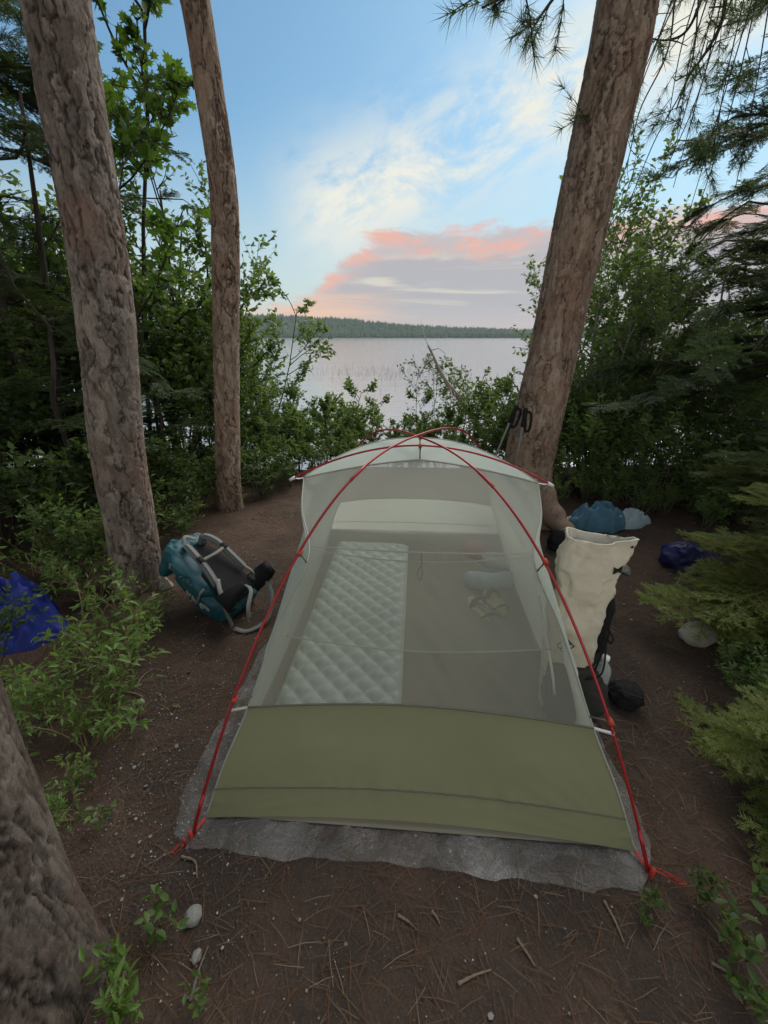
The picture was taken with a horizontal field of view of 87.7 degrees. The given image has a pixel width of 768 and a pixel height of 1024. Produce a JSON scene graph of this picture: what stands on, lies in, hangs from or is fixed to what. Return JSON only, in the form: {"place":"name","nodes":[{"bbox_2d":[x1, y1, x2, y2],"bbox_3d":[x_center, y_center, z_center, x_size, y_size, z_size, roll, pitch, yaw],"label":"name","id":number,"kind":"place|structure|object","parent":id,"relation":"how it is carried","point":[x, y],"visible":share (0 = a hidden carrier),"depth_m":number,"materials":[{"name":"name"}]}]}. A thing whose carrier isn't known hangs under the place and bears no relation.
{"place":"outdoors","nodes":[
{"label":"outdoors","id":0,"kind":"place"},
{"bbox_2d":[140,317,508,337],"bbox_3d":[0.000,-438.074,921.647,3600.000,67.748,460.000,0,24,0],"label":"hills","id":1,"kind":"structure","parent":0,"point":[296,324],"depth_m":796.48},
{"bbox_2d":[44,306,767,337],"bbox_3d":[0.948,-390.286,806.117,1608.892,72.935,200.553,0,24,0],"label":"forest","id":2,"kind":"object","parent":1,"relation":"on","point":[357,328],"visible":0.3,"depth_m":771.36,"materials":[{"name":"green plant"}]},
{"bbox_2d":[0,465,767,1023],"bbox_3d":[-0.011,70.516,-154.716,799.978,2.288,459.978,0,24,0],"label":"ground","id":3,"kind":"structure","parent":0,"point":[642,965],"depth_m":1.16,"materials":[{"name":"soil"}]},
{"bbox_2d":[0,583,48,666],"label":"leafy shrub","id":4,"kind":"object","parent":3,"relation":"on","point":[7,627],"visible":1,"depth_m":1.74,"materials":[{"name":"green plant"}]},
{"bbox_2d":[0,415,55,550],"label":"leafy shrub","id":5,"kind":"object","parent":3,"relation":"on","point":[16,433],"visible":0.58,"depth_m":2.71,"materials":[{"name":"green plant"}]},
{"bbox_2d":[0,374,63,509],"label":"leafy shrub","id":6,"kind":"object","parent":3,"relation":"on","point":[7,403],"visible":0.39,"depth_m":2.99,"materials":[{"name":"green plant"}]},
{"bbox_2d":[0,571,68,654],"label":"tarp","id":7,"kind":"object","parent":3,"relation":"on","point":[24,634],"visible":0.69,"depth_m":1.94,"materials":[{"name":"blue fabric"}]},
{"bbox_2d":[0,281,81,484],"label":"leafy shrub","id":8,"kind":"object","parent":3,"relation":"on","point":[39,361],"visible":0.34,"depth_m":3.15,"materials":[{"name":"green plant"}]},
{"bbox_2d":[18,89,63,483],"bbox_3d":[-2.667,-1.406,3.096,0.730,2.780,0.088,0,24,0],"label":"bare stem","id":9,"kind":"object","parent":3,"relation":"on","point":[42,260],"visible":0.4,"depth_m":2.89,"materials":[{"name":"brown plant"}]},
{"bbox_2d":[0,367,95,513],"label":"hemlock sapling","id":10,"kind":"object","parent":3,"relation":"on","point":[30,432],"visible":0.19,"depth_m":3.06,"materials":[{"name":"green plant"}]},
{"bbox_2d":[0,484,100,580],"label":"fern like plant","id":11,"kind":"object","parent":3,"relation":"on","point":[40,546],"visible":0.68,"depth_m":2.35,"materials":[{"name":"green plant"}]},
{"bbox_2d":[4,498,105,573],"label":"leafy shrub","id":12,"kind":"object","parent":3,"relation":"on","point":[42,521],"visible":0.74,"depth_m":2.34,"materials":[{"name":"green plant"}]},
{"bbox_2d":[0,675,111,1023],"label":"pine tree","id":13,"kind":"object","parent":3,"relation":"on","point":[50,922],"visible":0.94,"depth_m":0.81,"materials":[{"name":"grey plant"}]},
{"bbox_2d":[0,622,118,755],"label":"fern like plant","id":14,"kind":"object","parent":3,"relation":"on","point":[52,664],"visible":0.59,"depth_m":1.50,"materials":[{"name":"green plant"}]},
{"bbox_2d":[44,746,92,832],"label":"fern like plant","id":15,"kind":"object","parent":3,"relation":"on","point":[58,811],"visible":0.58,"depth_m":1.26,"materials":[{"name":"green plant"}]},
{"bbox_2d":[25,540,112,606],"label":"fern like plant","id":16,"kind":"object","parent":3,"relation":"on","point":[59,574],"visible":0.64,"depth_m":2.15,"materials":[{"name":"green plant"}]},
{"bbox_2d":[16,678,129,752],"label":"fern like plant","id":17,"kind":"object","parent":3,"relation":"on","point":[106,723],"visible":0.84,"depth_m":1.46,"materials":[{"name":"green plant"}]},
{"bbox_2d":[1,380,149,484],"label":"leafy shrub","id":18,"kind":"object","parent":3,"relation":"on","point":[45,445],"visible":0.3,"depth_m":3.22,"materials":[{"name":"green plant"}]},
{"bbox_2d":[3,579,169,738],"bbox_3d":[-1.027,0.606,1.525,0.493,0.497,0.624,16,28,32],"label":"fern like plant","id":19,"kind":"object","parent":3,"relation":"on","point":[123,657],"visible":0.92,"depth_m":1.52,"materials":[{"name":"green plant"}]},
{"bbox_2d":[0,191,177,414],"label":"leafy shrub","id":20,"kind":"object","parent":3,"relation":"on","point":[15,213],"visible":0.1,"depth_m":3.69,"materials":[{"name":"green plant"}]},
{"bbox_2d":[0,416,177,536],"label":"leafy shrub","id":21,"kind":"object","parent":3,"relation":"on","point":[51,459],"visible":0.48,"depth_m":2.55,"materials":[{"name":"green plant"}]},
{"bbox_2d":[0,206,178,467],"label":"hemlock sapling","id":22,"kind":"object","parent":3,"relation":"on","point":[56,265],"visible":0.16,"depth_m":3.34,"materials":[{"name":"green plant"}]},
{"bbox_2d":[19,0,160,598],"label":"pine tree","id":23,"kind":"object","parent":3,"relation":"on","point":[62,45],"visible":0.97,"depth_m":1.72,"materials":[{"name":"grey plant"}]},
{"bbox_2d":[0,229,194,541],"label":"hemlock sapling","id":24,"kind":"object","parent":3,"relation":"on","point":[59,420],"visible":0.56,"depth_m":2.71,"materials":[{"name":"green plant"}]},
{"bbox_2d":[31,554,167,665],"bbox_3d":[-1.304,0.446,1.903,0.468,0.472,0.593,-9,25,-20],"label":"fern like plant","id":25,"kind":"object","parent":3,"relation":"on","point":[90,609],"visible":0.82,"depth_m":1.90,"materials":[{"name":"green plant"}]},
{"bbox_2d":[38,501,163,578],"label":"fern like plant","id":26,"kind":"object","parent":3,"relation":"on","point":[78,516],"visible":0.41,"depth_m":2.38,"materials":[{"name":"green plant"}]},
{"bbox_2d":[45,614,159,676],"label":"fern like plant","id":27,"kind":"object","parent":3,"relation":"on","point":[104,636],"visible":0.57,"depth_m":1.76,"materials":[{"name":"green plant"}]},
{"bbox_2d":[0,170,207,370],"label":"leafy shrub","id":28,"kind":"object","parent":3,"relation":"on","point":[46,194],"visible":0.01,"depth_m":4.04,"materials":[{"name":"green plant"}]},
{"bbox_2d":[0,41,210,432],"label":"maple sapling","id":29,"kind":"object","parent":3,"relation":"on","point":[166,228],"visible":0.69,"depth_m":2.95,"materials":[{"name":"green plant"}]},
{"bbox_2d":[63,660,148,739],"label":"fern like plant","id":30,"kind":"object","parent":3,"relation":"on","point":[86,721],"visible":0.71,"depth_m":1.56,"materials":[{"name":"green plant"}]},
{"bbox_2d":[76,933,144,1023],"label":"seedling","id":31,"kind":"object","parent":3,"relation":"on","point":[120,1005],"visible":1,"depth_m":0.87,"materials":[{"name":"green plant"}]},
{"bbox_2d":[15,0,211,437],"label":"maple sapling","id":32,"kind":"object","parent":3,"relation":"on","point":[146,8],"visible":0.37,"depth_m":3.16,"materials":[{"name":"green plant"}]},
{"bbox_2d":[74,570,175,634],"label":"fern like plant","id":33,"kind":"object","parent":3,"relation":"on","point":[135,597],"visible":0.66,"depth_m":2.03,"materials":[{"name":"green plant"}]},
{"bbox_2d":[0,0,250,482],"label":"spruce tree","id":34,"kind":"object","parent":3,"relation":"on","point":[11,66],"visible":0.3,"depth_m":2.93,"materials":[{"name":"green plant"}]},
{"bbox_2d":[71,249,212,447],"bbox_3d":[-2.405,-1.717,4.576,1.688,2.418,2.021,-19,30,-37],"label":"leafy shrub","id":35,"kind":"object","parent":3,"relation":"on","point":[165,338],"visible":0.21,"depth_m":3.96,"materials":[{"name":"green plant"}]},
{"bbox_2d":[134,882,189,945],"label":"seedling","id":36,"kind":"object","parent":3,"relation":"on","point":[149,927],"visible":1,"depth_m":1.00,"materials":[{"name":"green plant"}]},
{"bbox_2d":[146,440,200,507],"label":"leafy shrub","id":37,"kind":"object","parent":3,"relation":"on","point":[164,460],"visible":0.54,"depth_m":3.26,"materials":[{"name":"green plant"}]},
{"bbox_2d":[134,291,214,477],"bbox_3d":[-2.025,-0.967,3.556,1.146,1.737,1.144,0,24,0],"label":"hemlock sapling","id":38,"kind":"object","parent":3,"relation":"on","point":[160,411],"visible":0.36,"depth_m":3.50,"materials":[{"name":"green plant"}]},
{"bbox_2d":[61,73,289,467],"bbox_3d":[-2.080,-2.137,4.128,2.168,3.733,1.998,0,24,0],"label":"birch sapling","id":39,"kind":"object","parent":3,"relation":"on","point":[245,293],"visible":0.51,"depth_m":3.83,"materials":[{"name":"green plant"}]},
{"bbox_2d":[157,501,196,539],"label":"leafy shrub","id":40,"kind":"object","parent":3,"relation":"on","point":[178,518],"visible":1,"depth_m":2.87,"materials":[{"name":"green plant"}]},
{"bbox_2d":[161,472,205,522],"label":"leafy shrub","id":41,"kind":"object","parent":3,"relation":"on","point":[180,492],"visible":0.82,"depth_m":3.11,"materials":[{"name":"green plant"}]},
{"bbox_2d":[154,449,223,506],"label":"leafy shrub","id":42,"kind":"object","parent":3,"relation":"on","point":[208,479],"visible":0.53,"depth_m":3.37,"materials":[{"name":"green plant"}]},
{"bbox_2d":[139,334,250,474],"bbox_3d":[-1.879,-1.055,4.097,1.193,1.428,0.997,3,24,8],"label":"leafy shrub","id":43,"kind":"object","parent":3,"relation":"on","point":[198,411],"visible":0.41,"depth_m":3.91,"materials":[{"name":"green plant"}]},
{"bbox_2d":[130,263,284,429],"bbox_3d":[-2.062,-1.591,4.854,1.608,2.303,1.925,-14,27,-29],"label":"leafy shrub","id":44,"kind":"object","parent":3,"relation":"on","point":[270,346],"visible":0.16,"depth_m":4.47,"materials":[{"name":"green plant"}]},
{"bbox_2d":[149,294,272,442],"bbox_3d":[-2.036,-1.432,4.732,1.636,1.957,1.367,-2,24,-5],"label":"leafy shrub","id":45,"kind":"object","parent":3,"relation":"on","point":[190,321],"visible":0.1,"depth_m":4.36,"materials":[{"name":"green plant"}]},
{"bbox_2d":[180,0,243,512],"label":"pine tree","id":46,"kind":"object","parent":3,"relation":"on","point":[213,119],"visible":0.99,"depth_m":2.71,"materials":[{"name":"brown plant"}]},
{"bbox_2d":[159,533,274,632],"bbox_3d":[-0.880,0.366,2.172,0.701,0.466,0.353,11,26,24],"label":"backpack","id":47,"kind":"object","parent":3,"relation":"on","point":[216,584],"visible":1,"depth_m":2.10,"materials":[{"name":"teal fabric"}]},
{"bbox_2d":[206,364,317,469],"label":"leafy shrub","id":48,"kind":"object","parent":3,"relation":"on","point":[248,404],"visible":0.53,"depth_m":4.43,"materials":[{"name":"green plant"}]},
{"bbox_2d":[240,415,287,475],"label":"leafy shrub","id":49,"kind":"object","parent":3,"relation":"on","point":[245,439],"visible":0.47,"depth_m":4.08,"materials":[{"name":"green plant"}]},
{"bbox_2d":[240,442,294,494],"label":"leafy shrub","id":50,"kind":"object","parent":3,"relation":"on","point":[267,456],"visible":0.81,"depth_m":3.73,"materials":[{"name":"green plant"}]},
{"bbox_2d":[240,382,322,472],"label":"leafy shrub","id":51,"kind":"object","parent":3,"relation":"on","point":[294,414],"visible":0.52,"depth_m":4.35,"materials":[{"name":"green plant"}]},
{"bbox_2d":[245,270,335,463],"bbox_3d":[-1.155,-1.835,5.330,0.839,2.405,1.324,18,30,36],"label":"birch sapling","id":52,"kind":"object","parent":3,"relation":"on","point":[310,332],"visible":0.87,"depth_m":5.23,"materials":[{"name":"green plant"}]},
{"bbox_2d":[270,423,315,480],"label":"leafy shrub","id":53,"kind":"object","parent":3,"relation":"on","point":[298,455],"visible":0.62,"depth_m":4.12,"materials":[{"name":"green plant"}]},
{"bbox_2d":[313,420,360,462],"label":"leafy shrub","id":54,"kind":"object","parent":3,"relation":"on","point":[353,443],"visible":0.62,"depth_m":4.34,"materials":[{"name":"green plant"}]},
{"bbox_2d":[302,375,383,460],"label":"leafy shrub","id":55,"kind":"object","parent":3,"relation":"on","point":[326,409],"visible":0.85,"depth_m":4.92,"materials":[{"name":"green plant"}]},
{"bbox_2d":[333,393,392,446],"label":"leafy shrub","id":56,"kind":"object","parent":3,"relation":"on","point":[376,424],"visible":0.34,"depth_m":5.39,"materials":[{"name":"green plant"}]},
{"bbox_2d":[0,471,767,1023],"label":"pine needle litter","id":57,"kind":"object","parent":3,"relation":"on","point":[286,963],"visible":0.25,"depth_m":1.15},
{"bbox_2d":[3,486,767,1023],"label":"bark fleck litter","id":58,"kind":"object","parent":3,"relation":"on","point":[491,1016],"visible":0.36,"depth_m":1.24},
{"bbox_2d":[397,353,467,429],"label":"birch sapling","id":59,"kind":"object","parent":3,"relation":"on","point":[429,363],"visible":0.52,"depth_m":5.47,"materials":[{"name":"green plant"}]},
{"bbox_2d":[400,387,469,440],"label":"leafy shrub","id":60,"kind":"object","parent":3,"relation":"on","point":[426,426],"visible":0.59,"depth_m":5.04,"materials":[{"name":"green plant"}]},
{"bbox_2d":[433,357,504,443],"bbox_3d":[1.066,-1.238,5.267,0.910,1.474,1.273,0,24,0],"label":"birch sapling","id":61,"kind":"object","parent":3,"relation":"on","point":[473,394],"visible":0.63,"depth_m":5.18,"materials":[{"name":"green plant"}]},
{"bbox_2d":[463,374,518,453],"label":"leafy shrub","id":62,"kind":"object","parent":3,"relation":"on","point":[503,383],"visible":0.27,"depth_m":4.50,"materials":[{"name":"green plant"}]},
{"bbox_2d":[484,366,596,431],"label":"laurel shrub","id":63,"kind":"object","parent":3,"relation":"on","point":[509,410],"visible":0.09,"depth_m":3.96,"materials":[{"name":"green plant"}]},
{"bbox_2d":[552,409,600,483],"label":"laurel shrub","id":64,"kind":"object","parent":3,"relation":"on","point":[560,442],"visible":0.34,"depth_m":3.78,"materials":[{"name":"green plant"}]},
{"bbox_2d":[538,527,638,723],"bbox_3d":[0.758,0.452,1.496,0.274,0.778,0.276,0,24,0],"label":"backpack","id":65,"kind":"object","parent":3,"relation":"on","point":[589,566],"visible":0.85,"depth_m":1.46,"materials":[{"name":"beige"}]},
{"bbox_2d":[431,0,767,532],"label":"pine tree","id":66,"kind":"object","parent":3,"relation":"on","point":[622,39],"visible":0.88,"depth_m":2.38,"materials":[{"name":"green plant"}]},
{"bbox_2d":[570,442,636,498],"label":"laurel shrub","id":67,"kind":"object","parent":3,"relation":"on","point":[584,470],"visible":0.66,"depth_m":3.61,"materials":[{"name":"green plant"}]},
{"bbox_2d":[565,370,646,474],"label":"laurel shrub","id":68,"kind":"object","parent":3,"relation":"on","point":[592,421],"visible":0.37,"depth_m":3.61,"materials":[{"name":"green plant"}]},
{"bbox_2d":[569,500,650,533],"bbox_3d":[1.820,0.011,3.180,0.674,0.214,0.287,0,24,0],"label":"clothing","id":69,"kind":"object","parent":3,"relation":"on","point":[603,516],"visible":0.99,"depth_m":3.14,"materials":[{"name":"blue fabric"}]},
{"bbox_2d":[561,382,671,487],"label":"laurel shrub","id":70,"kind":"object","parent":3,"relation":"on","point":[656,438],"visible":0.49,"depth_m":3.62,"materials":[{"name":"green plant"}]},
{"bbox_2d":[510,121,722,467],"bbox_3d":[2.442,-2.203,4.399,2.147,3.488,1.949,-19,30,-37],"label":"birch sapling","id":71,"kind":"object","parent":3,"relation":"on","point":[624,261],"visible":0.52,"depth_m":3.96,"materials":[{"name":"green plant"}]},
{"bbox_2d":[569,413,665,492],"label":"laurel shrub","id":72,"kind":"object","parent":3,"relation":"on","point":[614,460],"visible":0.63,"depth_m":3.66,"materials":[{"name":"green plant"}]},
{"bbox_2d":[520,167,721,392],"bbox_3d":[2.789,-2.240,4.878,1.949,3.488,2.147,-3,24,-8],"label":"birch sapling","id":73,"kind":"object","parent":3,"relation":"on","point":[607,261],"visible":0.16,"depth_m":4.50,"materials":[{"name":"green plant"}]},
{"bbox_2d":[608,679,644,711],"bbox_3d":[1.003,0.746,1.655,0.136,0.103,0.122,11,26,24],"label":"stuff sack","id":74,"kind":"object","parent":3,"relation":"on","point":[626,695],"visible":1,"depth_m":1.62,"materials":[{"name":"black fabric"}]},
{"bbox_2d":[595,453,659,502],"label":"laurel shrub","id":75,"kind":"object","parent":3,"relation":"on","point":[631,481],"visible":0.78,"depth_m":3.49,"materials":[{"name":"green plant"}]},
{"bbox_2d":[580,353,700,476],"bbox_3d":[2.477,-0.964,4.072,0.805,1.224,1.292,0,24,0],"label":"laurel shrub","id":76,"kind":"object","parent":3,"relation":"on","point":[640,410],"visible":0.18,"depth_m":3.71,"materials":[{"name":"green plant"}]},
{"bbox_2d":[577,216,731,465],"bbox_3d":[2.985,-1.794,4.476,1.462,2.616,1.610,8,25,18],"label":"birch sapling","id":77,"kind":"object","parent":3,"relation":"on","point":[684,335],"visible":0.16,"depth_m":4.20,"materials":[{"name":"green plant"}]},
{"bbox_2d":[610,378,704,487],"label":"laurel shrub","id":78,"kind":"object","parent":3,"relation":"on","point":[670,418],"visible":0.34,"depth_m":3.60,"materials":[{"name":"green plant"}]},
{"bbox_2d":[571,247,749,468],"bbox_3d":[2.463,-1.333,3.926,1.169,2.093,1.288,2,24,5],"label":"birch sapling","id":79,"kind":"object","parent":3,"relation":"on","point":[664,320],"visible":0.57,"depth_m":3.65,"materials":[{"name":"green plant"}]},
{"bbox_2d":[612,424,719,501],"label":"laurel shrub","id":80,"kind":"object","parent":3,"relation":"on","point":[664,464],"visible":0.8,"depth_m":3.41,"materials":[{"name":"green plant"}]},
{"bbox_2d":[569,1,767,416],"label":"hemlock tree","id":81,"kind":"object","parent":3,"relation":"on","point":[728,308],"visible":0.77,"depth_m":3.31,"materials":[{"name":"green plant"}]},
{"bbox_2d":[579,168,767,486],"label":"hemlock tree","id":82,"kind":"object","parent":3,"relation":"on","point":[754,229],"visible":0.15,"depth_m":4.50,"materials":[{"name":"green plant"}]},
{"bbox_2d":[658,541,720,571],"bbox_3d":[1.983,0.289,2.607,0.243,0.175,0.317,-22,32,-40],"label":"stuff sack","id":83,"kind":"object","parent":3,"relation":"on","point":[679,555],"visible":0.89,"depth_m":2.57,"materials":[{"name":"blue fabric"}]},
{"bbox_2d":[625,345,767,471],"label":"laurel shrub","id":84,"kind":"object","parent":3,"relation":"on","point":[686,410],"visible":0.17,"depth_m":3.88,"materials":[{"name":"green plant"}]},
{"bbox_2d":[678,621,717,647],"bbox_3d":[1.562,0.612,2.002,0.166,0.123,0.130,0,24,0],"label":"rock","id":85,"kind":"object","parent":3,"relation":"on","point":[685,636],"visible":0.69,"depth_m":1.96,"materials":[{"name":"stone"}]},
{"bbox_2d":[635,482,767,658],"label":"fir sapling","id":86,"kind":"object","parent":3,"relation":"on","point":[754,590],"visible":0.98,"depth_m":1.96,"materials":[{"name":"green plant"}]},
{"bbox_2d":[648,360,767,524],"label":"hemlock sapling","id":87,"kind":"object","parent":3,"relation":"on","point":[746,397],"visible":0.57,"depth_m":3.12,"materials":[{"name":"green plant"}]},
{"bbox_2d":[649,393,767,493],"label":"laurel shrub","id":88,"kind":"object","parent":3,"relation":"on","point":[697,445],"visible":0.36,"depth_m":3.35,"materials":[{"name":"green plant"}]},
{"bbox_2d":[683,861,736,907],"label":"seedling","id":89,"kind":"object","parent":3,"relation":"on","point":[702,895],"visible":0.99,"depth_m":1.06,"materials":[{"name":"green plant"}]},
{"bbox_2d":[675,440,749,513],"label":"laurel shrub","id":90,"kind":"object","parent":3,"relation":"on","point":[699,485],"visible":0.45,"depth_m":3.14,"materials":[{"name":"green plant"}]},
{"bbox_2d":[695,481,741,528],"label":"laurel shrub","id":91,"kind":"object","parent":3,"relation":"on","point":[707,507],"visible":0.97,"depth_m":2.93,"materials":[{"name":"green plant"}]},
{"bbox_2d":[670,409,767,496],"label":"laurel shrub","id":92,"kind":"object","parent":3,"relation":"on","point":[730,447],"visible":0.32,"depth_m":3.25,"materials":[{"name":"green plant"}]},
{"bbox_2d":[671,673,767,874],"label":"fir sapling","id":93,"kind":"object","parent":3,"relation":"on","point":[737,726],"visible":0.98,"depth_m":1.32,"materials":[{"name":"green plant"}]},
{"bbox_2d":[689,429,767,570],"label":"fir sapling","id":94,"kind":"object","parent":3,"relation":"on","point":[754,472],"visible":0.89,"depth_m":2.51,"materials":[{"name":"green plant"}]},
{"bbox_2d":[693,376,767,462],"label":"laurel shrub","id":95,"kind":"object","parent":3,"relation":"on","point":[704,425],"visible":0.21,"depth_m":3.64,"materials":[{"name":"green plant"}]},
{"bbox_2d":[693,230,767,415],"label":"birch sapling","id":96,"kind":"object","parent":3,"relation":"on","point":[760,330],"visible":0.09,"depth_m":4.32,"materials":[{"name":"green plant"}]},
{"bbox_2d":[714,638,767,708],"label":"laurel shrub","id":97,"kind":"object","parent":3,"relation":"on","point":[754,676],"visible":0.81,"depth_m":1.60,"materials":[{"name":"green plant"}]},
{"bbox_2d":[714,898,767,965],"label":"seedling","id":98,"kind":"object","parent":3,"relation":"on","point":[732,932],"visible":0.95,"depth_m":0.95,"materials":[{"name":"green plant"}]},
{"bbox_2d":[717,953,767,1023],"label":"seedling","id":99,"kind":"object","parent":3,"relation":"on","point":[758,1005],"visible":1,"depth_m":0.89,"materials":[{"name":"green plant"}]},
{"bbox_3d":[0.133,0.572,2.146,1.605,0.017,2.308,0,24,0],"label":"ground sheet","id":100,"kind":"object","parent":3,"relation":"on","visible":0},
{"bbox_2d":[188,427,655,879],"bbox_3d":[0.160,0.127,1.962,1.355,1.030,2.175,2,24,4],"label":"tent","id":101,"kind":"object","parent":100,"relation":"on","point":[468,735],"visible":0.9,"depth_m":1.27,"materials":[{"name":"green fabric"}]},
{"bbox_2d":[275,541,408,704],"bbox_3d":[-0.143,0.537,2.099,0.510,0.060,1.640,2,24,4],"label":"sleeping pad","id":102,"kind":"object","parent":101,"relation":"on","point":[360,601],"visible":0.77,"depth_m":1.94,"materials":[{"name":"green fabric"}]},
{"bbox_2d":[464,571,513,589],"bbox_3d":[0.624,0.406,2.359,0.287,0.108,0.128,0,24,0],"label":"pillow","id":103,"kind":"object","parent":101,"relation":"on","point":[500,580],"visible":0.98,"depth_m":2.32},
{"bbox_2d":[0,0,767,329],"label":"sky","id":104,"kind":"structure","parent":0,"point":[402,173],"materials":[{"name":"blue"}]},
{"bbox_2d":[13,338,763,469],"bbox_3d":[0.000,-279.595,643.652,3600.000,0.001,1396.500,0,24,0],"label":"lake water","id":105,"kind":"structure","parent":0,"point":[496,355],"depth_m":37.94,"materials":[{"name":"grey liquid"}]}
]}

